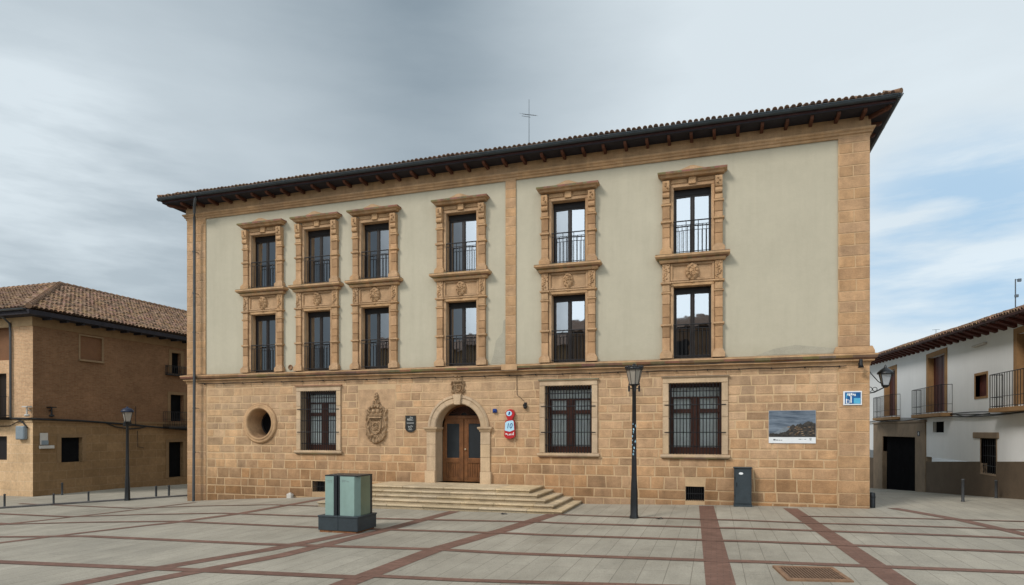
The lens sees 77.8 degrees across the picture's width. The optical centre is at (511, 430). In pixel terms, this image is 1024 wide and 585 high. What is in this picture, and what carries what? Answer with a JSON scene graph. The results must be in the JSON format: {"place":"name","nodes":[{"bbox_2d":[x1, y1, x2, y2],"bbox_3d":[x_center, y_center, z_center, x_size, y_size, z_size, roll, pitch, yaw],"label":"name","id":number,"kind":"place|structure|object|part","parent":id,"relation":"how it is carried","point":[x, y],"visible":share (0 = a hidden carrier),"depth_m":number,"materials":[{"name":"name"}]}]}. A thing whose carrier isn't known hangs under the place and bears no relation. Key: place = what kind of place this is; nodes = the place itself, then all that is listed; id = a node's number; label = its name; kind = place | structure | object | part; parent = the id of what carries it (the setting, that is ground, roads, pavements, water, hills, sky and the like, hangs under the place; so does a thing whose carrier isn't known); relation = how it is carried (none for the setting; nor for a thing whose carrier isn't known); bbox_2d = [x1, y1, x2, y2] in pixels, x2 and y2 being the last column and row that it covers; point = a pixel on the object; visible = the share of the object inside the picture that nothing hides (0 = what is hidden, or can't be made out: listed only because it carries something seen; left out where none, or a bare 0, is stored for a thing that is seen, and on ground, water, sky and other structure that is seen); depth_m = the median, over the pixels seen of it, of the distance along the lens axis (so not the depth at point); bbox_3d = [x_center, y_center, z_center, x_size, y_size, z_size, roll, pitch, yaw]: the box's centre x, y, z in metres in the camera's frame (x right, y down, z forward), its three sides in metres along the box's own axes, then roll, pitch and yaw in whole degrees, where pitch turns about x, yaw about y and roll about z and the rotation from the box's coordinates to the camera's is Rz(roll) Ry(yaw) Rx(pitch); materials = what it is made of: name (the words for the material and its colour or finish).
{"place":"outdoors","nodes":[
{"label":"outdoors","id":0,"kind":"place"},
{"bbox_2d":[0,474,1023,584],"bbox_3d":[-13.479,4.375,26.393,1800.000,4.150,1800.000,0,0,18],"label":"plaza paving","id":1,"kind":"structure","parent":0,"point":[322,560],"depth_m":13.78,"materials":[{"name":"grey stone"}]},
{"bbox_2d":[3,494,5,505],"bbox_3d":[-19.443,2.696,24.304,0.090,0.560,0.090,0,0,18],"label":"bollard","id":2,"kind":"object","parent":1,"relation":"on","point":[4,499],"visible":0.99,"depth_m":24.27,"materials":[{"name":"grey metal"}]},
{"bbox_2d":[0,281,186,496],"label":"brick house","id":3,"kind":"structure","parent":1,"relation":"on","point":[71,351],"depth_m":31.56,"materials":[{"name":"brick"}]},
{"bbox_2d":[0,374,5,416],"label":"balcony door","id":4,"kind":"structure","parent":3,"relation":"in","point":[2,376],"depth_m":29.54,"materials":[{"name":"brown wood"}]},
{"bbox_2d":[0,436,6,459],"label":"window","id":5,"kind":"structure","parent":3,"relation":"in","point":[3,439],"depth_m":29.53,"materials":[{"name":"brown wood"}]},
{"bbox_2d":[0,327,8,359],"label":"window","id":6,"kind":"structure","parent":3,"relation":"in","point":[4,332],"depth_m":29.52,"materials":[{"name":"brown wood"}]},
{"bbox_2d":[16,426,26,439],"bbox_3d":[-22.242,0.090,28.763,0.540,0.620,0.200,0,0,18],"label":"meter box","id":7,"kind":"object","parent":3,"relation":"attached to","point":[21,432],"visible":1,"depth_m":28.66,"materials":[{"name":"grey paint"}]},
{"bbox_2d":[22,406,31,416],"bbox_3d":[-21.831,-0.874,28.571,0.320,0.473,0.284,0,0,18],"label":"floodlight","id":8,"kind":"object","parent":3,"relation":"attached to","point":[27,414],"visible":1,"depth_m":28.52,"materials":[{"name":"white plastic"}]},
{"bbox_2d":[39,433,53,448],"bbox_3d":[-21.434,0.460,29.225,0.080,0.720,0.670,0,0,18],"label":"house nameplate","id":9,"kind":"object","parent":3,"relation":"attached to","point":[44,440],"visible":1,"depth_m":29.12,"materials":[{"name":"white plastic"}]},
{"bbox_2d":[46,407,56,416],"bbox_3d":[-21.281,-0.874,29.317,0.324,0.473,0.240,0,0,18],"label":"floodlight","id":10,"kind":"object","parent":3,"relation":"attached to","point":[51,414],"visible":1,"depth_m":29.29,"materials":[{"name":"black metal"}]},
{"bbox_2d":[61,437,78,461],"bbox_3d":[-21.349,0.910,30.499,0.050,1.180,1.050,0,0,18],"label":"window","id":11,"kind":"structure","parent":3,"relation":"in","point":[70,445],"depth_m":30.59,"materials":[{"name":"black glass"}]},
{"bbox_2d":[79,334,104,363],"bbox_3d":[-20.861,-4.045,31.388,0.300,1.310,1.300,0,0,18],"label":"shuttered window","id":12,"kind":"structure","parent":3,"relation":"in","point":[89,347],"depth_m":31.40,"materials":[{"name":"wood"}]},
{"bbox_2d":[0,406,186,447],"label":"wall cable","id":13,"kind":"object","parent":3,"relation":"attached to","point":[108,423],"depth_m":31.48,"materials":[{"name":"black rubber"}]},
{"bbox_2d":[169,442,179,476],"bbox_3d":[-19.472,1.645,36.392,0.050,2.010,1.020,0,0,18],"label":"house door","id":14,"kind":"structure","parent":3,"relation":"in","point":[174,447],"depth_m":36.48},
{"bbox_2d":[172,353,177,373],"bbox_3d":[-19.468,-3.850,36.407,0.050,1.200,0.650,0,0,18],"label":"window","id":15,"kind":"structure","parent":3,"relation":"in","point":[174,356],"depth_m":36.52,"materials":[{"name":"black glass"}]},
{"bbox_2d":[171,395,180,420],"bbox_3d":[-19.450,-1.305,36.464,0.050,1.510,0.930,0,0,18],"label":"balcony door","id":16,"kind":"structure","parent":3,"relation":"in","point":[175,399],"depth_m":36.63,"materials":[{"name":"black glass"}]},
{"bbox_2d":[0,494,186,508],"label":"street kerb","id":17,"kind":"structure","parent":1,"relation":"on","point":[19,506],"depth_m":25.86,"materials":[{"name":"stone"}]},
{"bbox_2d":[120,406,133,500],"bbox_3d":[-16.212,0.964,26.738,0.500,3.990,0.500,0,0,18],"label":"street lamp","id":18,"kind":"object","parent":1,"relation":"on","point":[127,412],"visible":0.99,"depth_m":26.68,"materials":[{"name":"black metal"}]},
{"bbox_2d":[318,473,376,532],"bbox_3d":[-4.114,1.804,15.887,1.124,1.430,0.924,0,0,18],"label":"utility box","id":19,"kind":"object","parent":1,"relation":"on","point":[348,502],"visible":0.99,"depth_m":15.57,"materials":[{"name":"teal"}]},
{"bbox_2d":[317,481,581,513],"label":"stone steps","id":20,"kind":"structure","parent":1,"relation":"on","point":[508,498],"depth_m":20.34,"materials":[{"name":"beige stone"}]},
{"bbox_2d":[0,498,1023,584],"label":"paver bands","id":21,"kind":"object","parent":1,"relation":"on","point":[717,567],"visible":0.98,"depth_m":12.84,"materials":[{"name":"stone"}]},
{"bbox_2d":[156,88,903,508],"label":"palace building","id":22,"kind":"structure","parent":1,"relation":"on","point":[720,244],"depth_m":21.63,"materials":[{"name":"grey paint"}]},
{"bbox_2d":[243,403,276,442],"bbox_3d":[-9.938,-0.300,25.580,1.600,1.600,0.840,0,0,18],"label":"round window","id":23,"kind":"structure","parent":22,"relation":"in","point":[260,420],"depth_m":25.40,"materials":[{"name":"stone"}]},
{"bbox_2d":[236,218,286,288],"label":"balcony window","id":24,"kind":"structure","parent":22,"relation":"in","point":[263,254],"depth_m":25.33,"materials":[{"name":"stone"}]},
{"bbox_2d":[235,286,288,372],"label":"balcony window","id":25,"kind":"structure","parent":22,"relation":"in","point":[263,335],"depth_m":25.33,"materials":[{"name":"stone"}]},
{"bbox_2d":[289,211,341,284],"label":"balcony window","id":26,"kind":"structure","parent":22,"relation":"in","point":[317,250],"depth_m":24.59,"materials":[{"name":"stone"}]},
{"bbox_2d":[288,281,343,370],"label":"balcony window","id":27,"kind":"structure","parent":22,"relation":"in","point":[317,330],"depth_m":24.58,"materials":[{"name":"stone"}]},
{"bbox_2d":[294,384,342,453],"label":"barred window","id":28,"kind":"structure","parent":22,"relation":"in","point":[318,418],"depth_m":24.64,"materials":[{"name":"stone"}]},
{"bbox_2d":[346,204,400,279],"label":"balcony window","id":29,"kind":"structure","parent":22,"relation":"in","point":[374,253],"depth_m":23.81,"materials":[{"name":"stone"}]},
{"bbox_2d":[344,276,402,369],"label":"balcony window","id":30,"kind":"structure","parent":22,"relation":"in","point":[374,340],"depth_m":23.81,"materials":[{"name":"stone"}]},
{"bbox_2d":[405,415,415,431],"bbox_3d":[-3.721,-0.255,23.253,0.410,0.610,0.054,0,0,18],"label":"wall plaque","id":31,"kind":"object","parent":22,"relation":"attached to","point":[410,423],"depth_m":23.24,"materials":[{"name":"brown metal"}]},
{"bbox_2d":[423,394,492,483],"bbox_3d":[-1.831,0.300,22.994,2.620,3.200,0.910,0,0,18],"label":"entrance door","id":32,"kind":"structure","parent":22,"relation":"in","point":[457,436],"depth_m":23.13,"materials":[{"name":"stone"}]},
{"bbox_2d":[431,193,489,272],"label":"balcony window","id":33,"kind":"structure","parent":22,"relation":"in","point":[461,237],"depth_m":22.77,"materials":[{"name":"stone"}]},
{"bbox_2d":[429,269,491,366],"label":"balcony window","id":34,"kind":"structure","parent":22,"relation":"in","point":[461,335],"depth_m":22.77,"materials":[{"name":"stone"}]},
{"bbox_2d":[504,409,515,438],"bbox_3d":[-0.073,-0.235,22.037,0.390,1.030,0.127,0,0,18],"label":"shop sign","id":35,"kind":"object","parent":22,"relation":"attached to","point":[510,431],"visible":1,"depth_m":21.98,"materials":[{"name":"red plastic"}]},
{"bbox_2d":[199,360,845,400],"bbox_3d":[-1.511,-1.568,22.448,24.002,1.106,0.233,0,0,18],"label":"facade cable","id":36,"kind":"object","parent":22,"relation":"attached to","point":[538,368],"visible":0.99,"depth_m":21.61,"materials":[{"name":"black rubber"}]},
{"bbox_2d":[536,180,599,264],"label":"balcony window","id":37,"kind":"structure","parent":22,"relation":"in","point":[568,228],"depth_m":21.58,"materials":[{"name":"stone"}]},
{"bbox_2d":[534,260,601,362],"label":"balcony window","id":38,"kind":"structure","parent":22,"relation":"in","point":[568,320],"depth_m":21.58,"materials":[{"name":"stone"}]},
{"bbox_2d":[537,378,599,457],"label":"barred window","id":39,"kind":"structure","parent":22,"relation":"in","point":[568,413],"depth_m":21.68,"materials":[{"name":"stone"}]},
{"bbox_2d":[657,164,727,254],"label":"balcony window","id":40,"kind":"structure","parent":22,"relation":"in","point":[692,217],"depth_m":20.36,"materials":[{"name":"stone"}]},
{"bbox_2d":[655,249,729,358],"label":"balcony window","id":41,"kind":"structure","parent":22,"relation":"in","point":[692,314],"depth_m":20.36,"materials":[{"name":"stone"}]},
{"bbox_2d":[660,375,729,459],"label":"barred window","id":42,"kind":"structure","parent":22,"relation":"in","point":[695,426],"depth_m":20.43,"materials":[{"name":"stone"}]},
{"bbox_2d":[769,410,815,442],"bbox_3d":[8.543,-0.120,19.349,1.320,1.000,0.034,0,0,18],"label":"landscape banner","id":43,"kind":"object","parent":22,"relation":"attached to","point":[793,426],"visible":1,"depth_m":19.33,"materials":[{"name":"grey plastic"}]},
{"bbox_2d":[843,391,861,404],"bbox_3d":[10.107,-0.970,18.825,0.500,0.420,0.039,0,0,18],"label":"street sign","id":44,"kind":"object","parent":22,"relation":"attached to","point":[852,397],"visible":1,"depth_m":18.81,"materials":[{"name":"blue metal"}]},
{"bbox_2d":[858,359,863,367],"bbox_3d":[10.242,-1.975,18.655,0.170,0.250,0.355,0,0,18],"label":"spotlight","id":45,"kind":"object","parent":22,"relation":"attached to","point":[860,364],"visible":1,"depth_m":18.53,"materials":[{"name":"black metal"}]},
{"bbox_2d":[870,364,893,392],"bbox_3d":[11.026,-1.475,19.032,0.771,1.050,0.456,0,0,18],"label":"wall lantern","id":46,"kind":"object","parent":22,"relation":"attached to","point":[885,373],"depth_m":18.90,"materials":[{"name":"black paint"}]},
{"bbox_2d":[625,363,643,518],"bbox_3d":[3.357,0.283,17.433,0.520,4.280,0.511,0,0,18],"label":"street lamp","id":47,"kind":"object","parent":1,"relation":"on","point":[634,371],"visible":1,"depth_m":17.37,"materials":[{"name":"black metal"}]},
{"bbox_2d":[733,467,751,506],"bbox_3d":[7.123,1.723,19.587,0.550,1.210,0.410,0,0,18],"label":"utility cabinet","id":48,"kind":"object","parent":1,"relation":"on","point":[742,486],"visible":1,"depth_m":19.41,"materials":[{"name":"grey metal"}]},
{"bbox_3d":[7.068,1.708,19.416,0.430,1.020,0.014,0,0,18],"label":"cabinet door","id":49,"kind":"part","parent":48,"relation":"part of","materials":[{"name":"grey metal"}]},
{"bbox_2d":[772,565,853,582],"bbox_3d":[4.834,2.324,10.257,0.975,0.060,1.085,0,0,10],"label":"drain grate","id":50,"kind":"object","parent":1,"relation":"on","point":[810,573],"visible":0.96,"depth_m":10.19,"materials":[{"name":"brown metal"}]},
{"bbox_2d":[870,492,875,507],"bbox_3d":[10.793,2.095,19.033,0.216,0.510,0.211,0,0,18],"label":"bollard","id":51,"kind":"object","parent":1,"relation":"on","point":[872,499],"visible":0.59,"depth_m":18.94,"materials":[{"name":"metal"}]},
{"bbox_2d":[870,305,1023,499],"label":"white house","id":52,"kind":"structure","parent":1,"relation":"on","point":[975,365],"depth_m":28.25,"materials":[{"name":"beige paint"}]},
{"bbox_2d":[884,364,896,415],"bbox_3d":[23.184,-2.410,38.596,0.335,2.980,2.860,0,0,18],"label":"balcony door","id":53,"kind":"structure","parent":52,"relation":"in","point":[892,389],"depth_m":38.81,"materials":[{"name":"brown wood"}]},
{"bbox_2d":[887,436,914,490],"bbox_3d":[22.756,2.575,36.948,0.050,4.450,6.900,0,0,18],"label":"garage door","id":54,"kind":"structure","parent":52,"relation":"in","point":[900,450],"depth_m":37.09,"materials":[{"name":"black metal"}]},
{"bbox_2d":[926,347,946,411],"bbox_3d":[20.635,-2.385,30.592,0.335,2.930,2.960,0,0,18],"label":"balcony door","id":55,"kind":"structure","parent":52,"relation":"in","point":[936,368],"depth_m":31.13,"materials":[{"name":"brown wood"}]},
{"bbox_2d":[936,422,943,431],"bbox_3d":[20.608,-0.180,30.364,0.050,0.520,1.550,0,0,18],"label":"vent window","id":56,"kind":"structure","parent":52,"relation":"in","point":[939,425],"depth_m":30.63,"materials":[{"name":"black glass"}]},
{"bbox_2d":[870,411,1023,421],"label":"wall cable","id":57,"kind":"object","parent":52,"relation":"attached to","point":[959,415],"depth_m":26.34,"materials":[{"name":"black rubber"}]},
{"bbox_2d":[974,371,987,398],"bbox_3d":[18.970,-1.825,25.502,0.220,1.050,1.350,0,0,18],"label":"square window","id":58,"kind":"structure","parent":52,"relation":"in","point":[982,392],"depth_m":25.78,"materials":[{"name":"brown wood"}]},
{"bbox_2d":[973,432,998,476],"bbox_3d":[18.864,0.900,25.053,0.350,1.680,2.430,0,0,18],"label":"barred window","id":59,"kind":"structure","parent":52,"relation":"in","point":[988,461],"depth_m":25.22,"materials":[{"name":"black metal"}]},
{"bbox_2d":[1014,278,1021,307],"bbox_3d":[21.377,-5.510,26.798,0.220,1.820,0.100,0,0,18],"label":"roof aerial","id":60,"kind":"object","parent":52,"relation":"on","point":[1018,280],"visible":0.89,"depth_m":26.81,"materials":[{"name":"metal"}]},
{"bbox_2d":[1013,326,1023,404],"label":"balcony door","id":61,"kind":"structure","parent":52,"relation":"in","point":[1018,339],"depth_m":22.43,"materials":[{"name":"brown wood"}]},
{"bbox_2d":[961,479,964,501],"bbox_3d":[14.636,1.940,20.590,0.112,0.760,0.112,0,0,18],"label":"bollard","id":62,"kind":"object","parent":1,"relation":"on","point":[962,490],"visible":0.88,"depth_m":20.56,"materials":[{"name":"grey metal"}]},
{"bbox_2d":[994,480,997,497],"bbox_3d":[17.825,2.157,23.353,0.112,0.680,0.112,0,0,18],"label":"bollard","id":63,"kind":"object","parent":1,"relation":"on","point":[996,488],"visible":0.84,"depth_m":23.32,"materials":[{"name":"grey metal"}]},
{"bbox_2d":[0,0,1023,352],"label":"sky","id":64,"kind":"structure","parent":0,"point":[108,108],"materials":[{"name":"grey"}]}
]}

